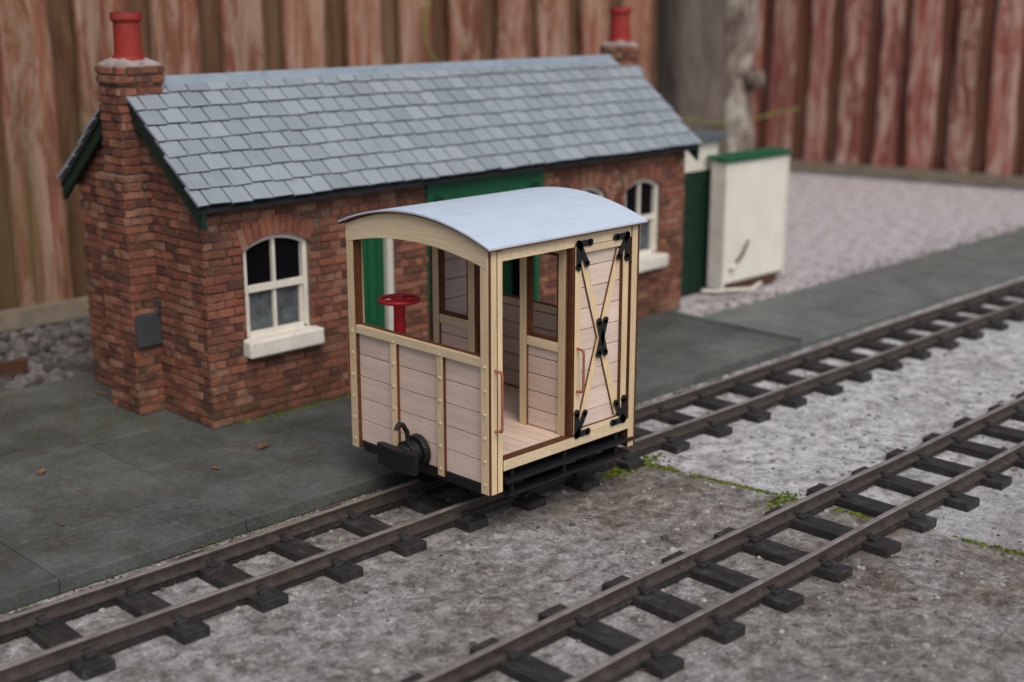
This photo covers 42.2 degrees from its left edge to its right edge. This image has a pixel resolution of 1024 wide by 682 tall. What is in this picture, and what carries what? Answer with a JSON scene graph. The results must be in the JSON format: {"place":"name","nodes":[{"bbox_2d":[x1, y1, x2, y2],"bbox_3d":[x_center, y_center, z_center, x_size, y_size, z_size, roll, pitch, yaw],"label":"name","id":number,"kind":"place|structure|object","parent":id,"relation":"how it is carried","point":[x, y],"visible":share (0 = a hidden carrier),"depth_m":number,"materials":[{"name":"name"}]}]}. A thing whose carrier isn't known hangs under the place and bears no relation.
{"place":"outdoors","nodes":[
{"label":"outdoors","id":0,"kind":"place"},
{"bbox_2d":[0,75,1023,681],"bbox_3d":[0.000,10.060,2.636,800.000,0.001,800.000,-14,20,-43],"label":"ground","id":1,"kind":"structure","parent":0,"point":[834,223],"depth_m":25.23,"materials":[{"name":"grey gravel"}]},
{"bbox_2d":[0,316,94,392],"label":"gravel bed","id":2,"kind":"object","parent":1,"relation":"on","point":[32,344],"visible":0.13,"depth_m":39.28,"materials":[{"name":"grey gravel"}]},
{"bbox_2d":[0,358,28,377],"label":"brick","id":3,"kind":"object","parent":2,"relation":"on","point":[14,367],"visible":1,"depth_m":37.09,"materials":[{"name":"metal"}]},
{"bbox_2d":[0,0,657,331],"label":"wooden fence","id":4,"kind":"object","parent":1,"relation":"on","point":[53,53],"visible":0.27,"depth_m":44.12,"materials":[{"name":"brown wood"}]},
{"bbox_2d":[0,228,1023,612],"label":"station platform","id":5,"kind":"structure","parent":1,"relation":"on","point":[114,490],"depth_m":30.45,"materials":[{"name":"concrete"}]},
{"bbox_2d":[95,171,166,414],"bbox_3d":[-9.405,-1.200,32.799,0.851,5.907,1.452,-14,20,-43],"label":"chimney breast","id":6,"kind":"object","parent":5,"relation":"on","point":[124,207],"visible":0.98,"depth_m":32.35,"materials":[{"name":"brick"}]},
{"bbox_2d":[94,57,164,175],"bbox_3d":[-9.147,-5.290,32.036,1.313,3.198,1.089,-14,20,-43],"label":"chimney stack","id":7,"kind":"object","parent":6,"relation":"on","point":[118,80],"visible":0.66,"depth_m":31.55,"materials":[{"name":"brick"}]},
{"bbox_2d":[109,12,144,59],"bbox_3d":[-9.157,-7.262,31.539,0.800,1.105,0.800,-14,20,-43],"label":"chimney pot","id":8,"kind":"object","parent":7,"relation":"on","point":[127,41],"visible":0.98,"depth_m":31.29,"materials":[{"name":"red ceramic"}]},
{"bbox_2d":[135,300,162,347],"bbox_3d":[-8.874,-0.420,32.386,0.687,1.113,0.141,-14,20,-43],"label":"electrical box","id":9,"kind":"object","parent":6,"relation":"attached to","point":[148,330],"depth_m":32.41,"materials":[{"name":"grey metal"}]},
{"bbox_2d":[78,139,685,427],"bbox_3d":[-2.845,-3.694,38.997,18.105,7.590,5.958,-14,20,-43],"label":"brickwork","id":10,"kind":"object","parent":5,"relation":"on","point":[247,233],"visible":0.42,"depth_m":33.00,"materials":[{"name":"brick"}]},
{"bbox_2d":[80,145,683,428],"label":"brick wall","id":11,"kind":"structure","parent":5,"relation":"on","point":[515,275],"depth_m":33.30,"materials":[{"name":"brown brick"}]},
{"bbox_2d":[243,233,308,337],"bbox_3d":[-5.834,-1.436,32.481,1.900,2.515,0.180,-14,20,-43],"label":"window","id":12,"kind":"structure","parent":11,"relation":"attached to","point":[275,281],"depth_m":32.57,"materials":[{"name":"beige paint"}]},
{"bbox_2d":[243,325,324,358],"bbox_3d":[-5.646,0.007,32.678,2.221,0.442,0.486,-14,20,-43],"label":"window sill","id":13,"kind":"structure","parent":11,"relation":"attached to","point":[263,345],"depth_m":32.46,"materials":[{"name":"white stone"}]},
{"bbox_2d":[362,238,393,330],"bbox_3d":[-3.737,-0.899,34.803,1.450,4.300,0.280,-14,20,-43],"label":"door","id":14,"kind":"structure","parent":11,"relation":"attached to","point":[378,273],"depth_m":34.82,"materials":[{"name":"green paint"}]},
{"bbox_2d":[56,61,702,208],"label":"roof slates","id":15,"kind":"object","parent":11,"relation":"on","point":[232,142],"visible":0.91,"depth_m":35.33,"materials":[{"name":"grey stone"}]},
{"bbox_2d":[163,54,616,86],"bbox_3d":[-2.599,-7.863,38.162,17.350,0.262,0.517,-14,20,-43],"label":"ridge flashing","id":16,"kind":"object","parent":15,"relation":"on","point":[252,75],"visible":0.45,"depth_m":36.65,"materials":[{"name":"grey metal"}]},
{"bbox_2d":[600,40,640,64],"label":"chimney stack","id":17,"kind":"object","parent":15,"relation":"on","point":[621,52],"visible":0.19,"depth_m":43.73,"materials":[{"name":"brick"}]},
{"bbox_2d":[608,7,631,40],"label":"chimney pot","id":18,"kind":"object","parent":17,"relation":"on","point":[620,24],"visible":0.99,"depth_m":43.62,"materials":[{"name":"red ceramic"}]},
{"bbox_2d":[634,65,643,73],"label":"lead flashing","id":19,"kind":"object","parent":15,"relation":"on","point":[639,69],"visible":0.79,"depth_m":44.11,"materials":[{"name":"grey metal"}]},
{"bbox_2d":[61,104,698,214],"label":"roof deck","id":20,"kind":"structure","parent":11,"relation":"on","point":[289,199],"depth_m":33.72,"materials":[{"name":"wood"}]},
{"bbox_2d":[62,110,698,229],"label":"bargeboards","id":21,"kind":"object","parent":11,"relation":"on","point":[83,161],"visible":0.41,"depth_m":32.70,"materials":[{"name":"green paint"}]},
{"bbox_2d":[582,186,602,196],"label":"window","id":22,"kind":"structure","parent":11,"relation":"attached to","point":[595,191],"depth_m":40.23,"materials":[{"name":"beige paint"}]},
{"bbox_2d":[625,178,657,255],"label":"window","id":23,"kind":"structure","parent":11,"relation":"attached to","point":[641,197],"depth_m":42.28,"materials":[{"name":"beige paint"}]},
{"bbox_2d":[639,252,668,272],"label":"window sill","id":24,"kind":"structure","parent":11,"relation":"attached to","point":[651,261],"depth_m":42.20,"materials":[{"name":"white stone"}]},
{"bbox_2d":[424,170,543,337],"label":"door","id":25,"kind":"structure","parent":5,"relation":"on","point":[476,187],"depth_m":36.86,"materials":[{"name":"green paint"}]},
{"bbox_2d":[0,279,1023,681],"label":"railway track","id":26,"kind":"structure","parent":1,"relation":"on","point":[58,639],"depth_m":26.34,"materials":[{"name":"metal"}]},
{"bbox_2d":[338,187,646,498],"bbox_3d":[-0.407,0.025,27.802,5.590,6.030,4.698,-14,20,-43],"label":"wooden brake van","id":27,"kind":"object","parent":26,"relation":"on","point":[489,388],"visible":1,"depth_m":26.80,"materials":[{"name":"beige wood"}]},
{"bbox_2d":[3,372,1023,614],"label":"moss","id":28,"kind":"object","parent":1,"relation":"on","point":[619,472],"visible":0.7,"depth_m":28.91,"materials":[{"name":"green plant"}]},
{"bbox_2d":[32,305,1017,669],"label":"fallen leaves","id":29,"kind":"object","parent":1,"relation":"on","point":[260,445],"visible":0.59,"depth_m":30.27,"materials":[{"name":"brown plant"}]},
{"bbox_2d":[679,129,726,293],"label":"green lamp hut","id":30,"kind":"object","parent":1,"relation":"on","point":[696,213],"visible":0.34,"depth_m":46.42,"materials":[{"name":"paint"}]},
{"bbox_2d":[656,0,765,153],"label":"tree trunk","id":31,"kind":"object","parent":1,"relation":"on","point":[705,53],"visible":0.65,"depth_m":69.36,"materials":[{"name":"grey plant"}]},
{"bbox_2d":[422,0,798,123],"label":"garden twine","id":32,"kind":"object","parent":31,"relation":"attached to","point":[436,60],"visible":0.77,"depth_m":64.38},
{"bbox_2d":[399,391,1023,681],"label":"railway track","id":33,"kind":"structure","parent":1,"relation":"on","point":[514,659],"depth_m":24.30,"materials":[{"name":"metal"}]},
{"bbox_2d":[701,147,793,292],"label":"cream lineside hut","id":34,"kind":"object","parent":1,"relation":"on","point":[748,215],"visible":1,"depth_m":47.08,"materials":[{"name":"white paint"}]},
{"bbox_2d":[752,0,1023,187],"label":"wooden fence","id":35,"kind":"object","parent":1,"relation":"on","point":[947,105],"visible":0.71,"depth_m":75.45,"materials":[{"name":"red wood"}]}
]}

